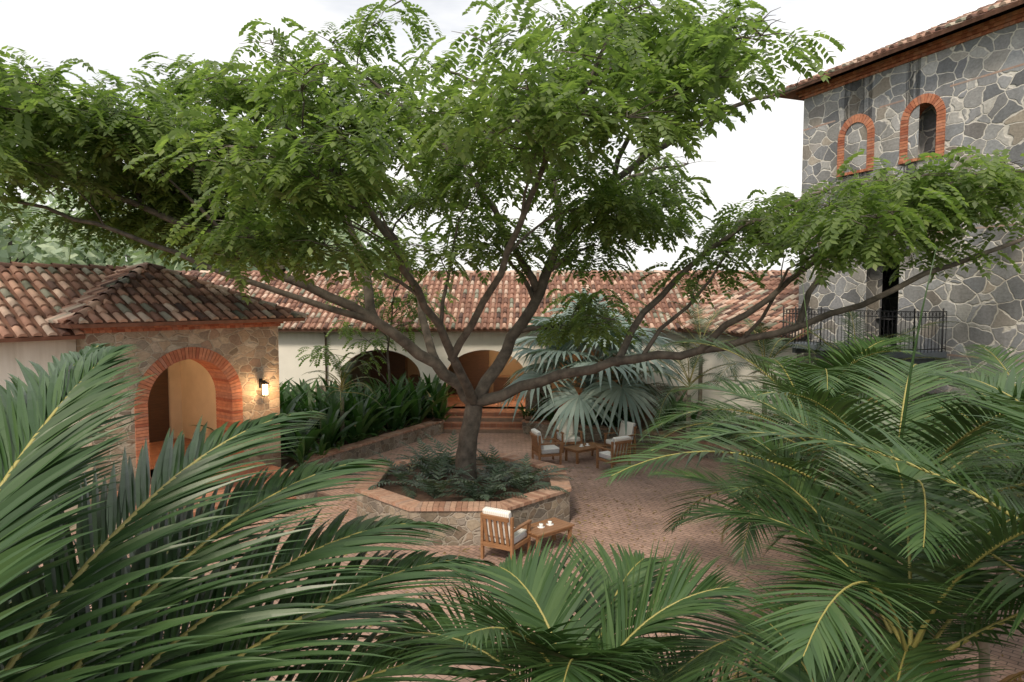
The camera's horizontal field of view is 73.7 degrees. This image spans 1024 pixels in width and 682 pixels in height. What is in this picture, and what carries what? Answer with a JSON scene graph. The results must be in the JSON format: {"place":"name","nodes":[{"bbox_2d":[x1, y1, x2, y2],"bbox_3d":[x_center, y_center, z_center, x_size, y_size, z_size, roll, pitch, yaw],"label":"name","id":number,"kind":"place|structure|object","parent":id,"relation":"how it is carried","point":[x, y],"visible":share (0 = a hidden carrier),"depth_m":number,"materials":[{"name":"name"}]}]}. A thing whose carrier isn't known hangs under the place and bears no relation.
{"place":"outdoors","nodes":[
{"label":"outdoors","id":0,"kind":"place"},
{"bbox_2d":[168,359,216,441],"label":"pavilion interior walls","id":1,"kind":"structure","parent":0,"point":[191,392],"depth_m":19.37,"materials":[{"name":"beige paint"}]},
{"bbox_2d":[144,368,169,442],"bbox_3d":[-10.143,1.735,18.838,0.058,2.200,1.300,3,5,38],"label":"doorway","id":2,"kind":"structure","parent":1,"relation":"in","point":[158,411],"depth_m":19.13,"materials":[{"name":"brown wood"}]},
{"bbox_2d":[0,177,403,270],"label":"trees","id":3,"kind":"object","parent":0,"point":[48,250],"depth_m":59.45,"materials":[{"name":"green plant"}]},
{"bbox_2d":[281,417,433,468],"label":"bed soil","id":4,"kind":"structure","parent":0,"point":[290,461],"depth_m":20.66,"materials":[{"name":"brown soil"}]},
{"bbox_2d":[296,239,458,400],"bbox_3d":[-4.796,-0.278,24.409,5.830,6.554,3.694,0,4,0],"label":"young tree","id":5,"kind":"object","parent":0,"point":[378,304],"depth_m":24.29,"materials":[{"name":"green plant"}]},
{"bbox_2d":[278,331,682,331],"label":"arcade eave beam","id":6,"kind":"structure","parent":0,"point":[430,331],"depth_m":26.59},
{"bbox_2d":[278,332,687,408],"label":"arcade wall","id":7,"kind":"structure","parent":0,"point":[290,344],"depth_m":27.17,"materials":[{"name":"white paint"}]},
{"bbox_2d":[323,332,326,391],"bbox_3d":[-7.399,1.097,27.090,0.120,3.014,0.339,0,4,1],"label":"downspout","id":8,"kind":"object","parent":7,"relation":"attached to","point":[326,355],"visible":0.49,"depth_m":27.11,"materials":[{"name":"white metal"}]},
{"bbox_2d":[175,270,795,330],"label":"arcade roof tiles","id":9,"kind":"object","parent":7,"relation":"on","point":[336,292],"visible":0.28,"depth_m":28.88,"materials":[{"name":"brown tile"}]},
{"bbox_2d":[315,384,687,408],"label":"arcade pier bases","id":10,"kind":"object","parent":7,"relation":"attached to","point":[535,401],"visible":0.2,"depth_m":27.12,"materials":[{"name":"orange brick"}]},
{"bbox_2d":[344,350,627,392],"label":"arcade interior walls","id":11,"kind":"structure","parent":0,"point":[511,367],"depth_m":31.78,"materials":[{"name":"beige paint"}]},
{"bbox_2d":[0,0,996,272],"label":"sky","id":12,"kind":"structure","parent":0,"point":[765,153],"materials":[{"name":"white"}]},
{"bbox_2d":[27,433,1023,681],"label":"courtyard paving","id":13,"kind":"structure","parent":0,"point":[709,543],"depth_m":14.32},
{"bbox_2d":[0,339,81,529],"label":"front wall","id":14,"kind":"structure","parent":13,"relation":"on","point":[40,353],"depth_m":13.94,"materials":[{"name":"paint"}]},
{"bbox_2d":[0,261,126,342],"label":"wing roof tiles","id":15,"kind":"object","parent":14,"relation":"on","point":[14,324],"visible":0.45,"depth_m":15.12,"materials":[{"name":"brown tile"}]},
{"bbox_2d":[76,324,280,502],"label":"stone wall","id":16,"kind":"structure","parent":13,"relation":"on","point":[250,355],"depth_m":16.33,"materials":[{"name":"beige stone"}]},
{"bbox_2d":[45,262,307,328],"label":"pavilion roof tiles","id":17,"kind":"object","parent":16,"relation":"on","point":[104,291],"visible":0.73,"depth_m":16.03,"materials":[{"name":"brown tile"}]},
{"bbox_2d":[78,322,283,333],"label":"roof cornice","id":18,"kind":"structure","parent":16,"relation":"attached to","point":[164,328],"depth_m":15.61,"materials":[{"name":"brown wood"}]},
{"bbox_2d":[134,347,243,469],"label":"pavilion arch bricks","id":19,"kind":"object","parent":16,"relation":"attached to","point":[219,368],"visible":0.62,"depth_m":16.41,"materials":[{"name":"orange brick"}]},
{"bbox_2d":[259,378,268,396],"bbox_3d":[-6.315,1.182,17.357,0.290,0.440,0.150,3,5,38],"label":"wall lantern","id":20,"kind":"object","parent":16,"relation":"attached to","point":[263,386],"visible":1,"depth_m":17.31,"materials":[{"name":"white glass"}]},
{"bbox_2d":[82,437,280,503],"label":"floor","id":21,"kind":"structure","parent":13,"relation":"on","point":[155,448],"depth_m":17.88,"materials":[{"name":"brown tile"}]},
{"bbox_2d":[117,462,296,519],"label":"steps","id":22,"kind":"structure","parent":13,"relation":"on","point":[248,471],"depth_m":16.51,"materials":[{"name":"brown brick"}]},
{"bbox_2d":[108,492,317,541],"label":"pavilion step cheeks","id":23,"kind":"object","parent":13,"relation":"on","point":[310,495],"visible":0.07,"depth_m":16.43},
{"bbox_2d":[129,465,292,515],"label":"pavilion step cheek caps","id":24,"kind":"object","parent":23,"relation":"on","point":[271,467],"visible":0.11,"depth_m":17.36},
{"bbox_2d":[0,343,536,681],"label":"palm","id":25,"kind":"object","parent":13,"relation":"on","point":[55,458],"depth_m":3.70,"materials":[{"name":"green plant"}]},
{"bbox_2d":[296,422,443,469],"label":"bed kerb","id":26,"kind":"structure","parent":13,"relation":"on","point":[378,447],"depth_m":22.10,"materials":[{"name":"stone"}]},
{"bbox_2d":[295,416,444,462],"bbox_3d":[-3.955,3.084,22.758,1.113,0.063,8.652,1,4,21],"label":"planter wall cap","id":27,"kind":"object","parent":26,"relation":"on","point":[354,445],"visible":0.9,"depth_m":21.72,"materials":[{"name":"brick"}]},
{"bbox_2d":[357,459,569,545],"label":"stone planter wall","id":28,"kind":"structure","parent":13,"relation":"on","point":[467,524],"depth_m":13.89,"materials":[{"name":"beige stone"}]},
{"bbox_2d":[355,453,570,510],"bbox_3d":[-1.083,3.216,16.035,4.780,0.068,4.780,0,4,0],"label":"planter brick coping","id":29,"kind":"object","parent":28,"relation":"on","point":[398,500],"visible":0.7,"depth_m":14.50,"materials":[{"name":"orange brick"}]},
{"bbox_2d":[380,464,550,501],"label":"planter soil","id":30,"kind":"structure","parent":28,"relation":"in","point":[422,495],"depth_m":15.55,"materials":[{"name":"brown soil"}]},
{"bbox_2d":[368,430,572,501],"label":"ground cover plants","id":31,"kind":"object","parent":30,"relation":"on","point":[494,470],"depth_m":15.46,"materials":[{"name":"green plant"}]},
{"bbox_2d":[0,0,1023,483],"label":"tree","id":32,"kind":"object","parent":30,"relation":"in","point":[26,134],"depth_m":12.29,"materials":[{"name":"green plant"}]},
{"bbox_2d":[444,416,522,432],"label":"steps","id":33,"kind":"structure","parent":13,"relation":"on","point":[497,424],"depth_m":25.52,"materials":[{"name":"brick"}]},
{"bbox_2d":[480,507,531,560],"bbox_3d":[-0.132,3.649,13.136,0.720,1.014,0.840,2,4,30],"label":"armchair","id":34,"kind":"object","parent":13,"relation":"on","point":[500,530],"visible":0.98,"depth_m":12.86,"materials":[{"name":"brown wood"}]},
{"bbox_2d":[363,392,682,418],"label":"arcade terrace floor","id":35,"kind":"structure","parent":13,"relation":"on","point":[454,400],"depth_m":27.02,"materials":[{"name":"tile"}]},
{"bbox_2d":[370,350,510,394],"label":"wall","id":36,"kind":"structure","parent":35,"relation":"on","point":[475,365],"depth_m":31.09,"materials":[{"name":"paint"}]},
{"bbox_2d":[529,428,562,463],"bbox_3d":[1.015,3.167,20.595,0.840,1.014,0.720,-1,4,-17],"label":"armchair","id":37,"kind":"object","parent":13,"relation":"on","point":[540,448],"visible":0.99,"depth_m":20.36,"materials":[{"name":"brown wood"}]},
{"bbox_2d":[520,517,574,554],"bbox_3d":[0.680,3.868,13.582,1.000,0.520,0.592,-3,5,-40],"label":"side table","id":38,"kind":"object","parent":13,"relation":"on","point":[553,526],"visible":0.9,"depth_m":13.50,"materials":[{"name":"brown wood"}]},
{"bbox_2d":[554,417,582,452],"bbox_3d":[1.826,3.054,22.332,0.720,1.014,0.840,-1,4,-17],"label":"armchair","id":39,"kind":"object","parent":13,"relation":"on","point":[561,437],"visible":0.66,"depth_m":22.33,"materials":[{"name":"white fabric"}]},
{"bbox_2d":[563,442,606,463],"bbox_3d":[2.242,3.405,20.975,1.200,0.490,0.642,-3,5,-35],"label":"coffee table","id":40,"kind":"object","parent":13,"relation":"on","point":[577,449],"visible":0.93,"depth_m":20.84,"materials":[{"name":"brown wood"}]},
{"bbox_2d":[496,287,688,444],"bbox_3d":[2.894,0.743,24.527,7.160,5.416,7.762,0,4,0],"label":"bismarck palm","id":41,"kind":"object","parent":13,"relation":"on","point":[596,389],"depth_m":22.78,"materials":[{"name":"green plant"}]},
{"bbox_2d":[595,435,631,472],"bbox_3d":[2.963,3.219,19.789,0.720,1.014,0.840,-2,4,-32],"label":"armchair","id":42,"kind":"object","parent":13,"relation":"on","point":[619,444],"visible":0.88,"depth_m":19.52,"materials":[{"name":"brown wood"}]},
{"bbox_2d":[230,434,1003,679],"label":"fallen leaves","id":43,"kind":"object","parent":13,"relation":"on","point":[1002,655],"visible":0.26,"depth_m":14.79,"materials":[{"name":"brown plant"}]},
{"bbox_2d":[603,420,636,453],"bbox_3d":[3.463,3.093,21.729,0.840,1.014,0.720,-2,4,-32],"label":"armchair","id":44,"kind":"object","parent":13,"relation":"on","point":[631,429],"visible":0.57,"depth_m":21.68,"materials":[{"name":"white fabric"}]},
{"bbox_2d":[357,246,1023,681],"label":"palm plants","id":45,"kind":"object","parent":13,"relation":"on","point":[955,528],"depth_m":4.53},
{"bbox_2d":[709,439,1023,681],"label":"areca palms dry fronds","id":46,"kind":"object","parent":45,"relation":"attached to","point":[1005,679],"visible":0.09,"depth_m":5.66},
{"bbox_2d":[522,422,923,513],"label":"bed kerb","id":47,"kind":"structure","parent":13,"relation":"on","point":[541,428],"depth_m":23.42,"materials":[{"name":"brick"}]},
{"bbox_2d":[521,415,833,473],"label":"planter curb","id":48,"kind":"structure","parent":47,"relation":"on","point":[527,419],"depth_m":22.96,"materials":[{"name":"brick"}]},
{"bbox_2d":[691,403,794,435],"bbox_3d":[7.454,2.924,25.674,0.035,0.850,8.500,-1,4,-21],"label":"wing stone base","id":49,"kind":"object","parent":13,"relation":"on","point":[748,418],"visible":0.07,"depth_m":23.50,"materials":[{"name":"stone"}]},
{"bbox_2d":[796,21,1023,477],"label":"stone building wall","id":50,"kind":"structure","parent":13,"relation":"on","point":[985,115],"depth_m":16.90,"materials":[{"name":"grey stone"}]},
{"bbox_2d":[781,341,946,363],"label":"balcony slab","id":51,"kind":"structure","parent":50,"relation":"attached to","point":[937,354],"depth_m":17.05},
{"bbox_2d":[782,306,946,352],"bbox_3d":[9.435,-0.387,18.689,1.110,1.080,4.368,-1,4,-21],"label":"balcony railing","id":52,"kind":"object","parent":50,"relation":"attached to","point":[809,309],"visible":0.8,"depth_m":17.36,"materials":[{"name":"black metal"}]},
{"bbox_2d":[836,93,945,176],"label":"window surrounds","id":53,"kind":"object","parent":50,"relation":"attached to","point":[924,101],"visible":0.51,"depth_m":17.80,"materials":[{"name":"orange brick"}]},
{"bbox_2d":[779,0,1017,90],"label":"tower roof tiles","id":54,"kind":"object","parent":50,"relation":"on","point":[969,15],"visible":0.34,"depth_m":17.50,"materials":[{"name":"brown tile"}]},
{"bbox_2d":[775,0,1023,100],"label":"roof","id":55,"kind":"structure","parent":50,"relation":"on","point":[982,18],"depth_m":19.08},
{"bbox_2d":[796,7,1023,99],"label":"tower cornice","id":56,"kind":"structure","parent":50,"relation":"attached to","point":[987,27],"depth_m":17.22,"materials":[{"name":"brown brick"}]},
{"bbox_2d":[803,63,1023,361],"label":"tower brick bands","id":57,"kind":"object","parent":50,"relation":"attached to","point":[1015,66],"visible":0.35,"depth_m":16.21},
{"label":"tower floors","id":58,"kind":"structure","parent":50,"relation":"on","visible":0},
{"bbox_2d":[876,318,897,344],"bbox_3d":[10.839,-0.326,19.136,0.755,0.900,1.328,-1,4,-21],"label":"balcony bistro set","id":59,"kind":"object","parent":58,"relation":"on","point":[890,319],"visible":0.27,"depth_m":19.31,"materials":[{"name":"black metal"}]},
{"bbox_2d":[687,333,796,424],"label":"wing wall","id":60,"kind":"structure","parent":0,"point":[713,361],"depth_m":24.55,"materials":[{"name":"white paint"}]},
{"bbox_2d":[683,331,788,340],"bbox_3d":[7.234,-0.319,25.381,0.501,0.100,8.500,-1,4,-21],"label":"roof eave","id":61,"kind":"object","parent":60,"relation":"attached to","point":[727,335],"depth_m":23.91,"materials":[{"name":"brown wood"}]},
{"bbox_2d":[680,275,806,336],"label":"wing roof tiles","id":62,"kind":"object","parent":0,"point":[742,296],"visible":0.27,"depth_m":25.46,"materials":[{"name":"brown tile"}]},
{"bbox_2d":[682,280,810,339],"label":"tiled roof","id":63,"kind":"structure","parent":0,"point":[739,334],"depth_m":23.52,"materials":[{"name":"brown tile"}]},
{"bbox_2d":[538,418,989,511],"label":"bed soil","id":64,"kind":"structure","parent":0,"point":[649,421],"depth_m":24.11,"materials":[{"name":"brown soil"}]},
{"bbox_2d":[192,370,933,500],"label":"bed shrubs","id":65,"kind":"object","parent":64,"relation":"on","point":[362,417],"visible":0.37,"depth_m":22.89,"materials":[{"name":"green plant"}]},
{"bbox_2d":[302,301,974,461],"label":"palms","id":66,"kind":"object","parent":64,"relation":"on","point":[692,360],"depth_m":20.72,"materials":[{"name":"green plant"}]},
{"bbox_2d":[880,256,886,337],"bbox_3d":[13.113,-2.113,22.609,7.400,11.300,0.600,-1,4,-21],"label":"door frame","id":67,"kind":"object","parent":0,"point":[884,283],"depth_m":21.88,"materials":[{"name":"black wood"}]},
{"bbox_2d":[885,248,898,337],"bbox_3d":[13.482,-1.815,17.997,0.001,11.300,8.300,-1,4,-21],"label":"door","id":68,"kind":"structure","parent":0,"point":[891,302],"depth_m":21.70,"materials":[{"name":"black wood"}]}
]}

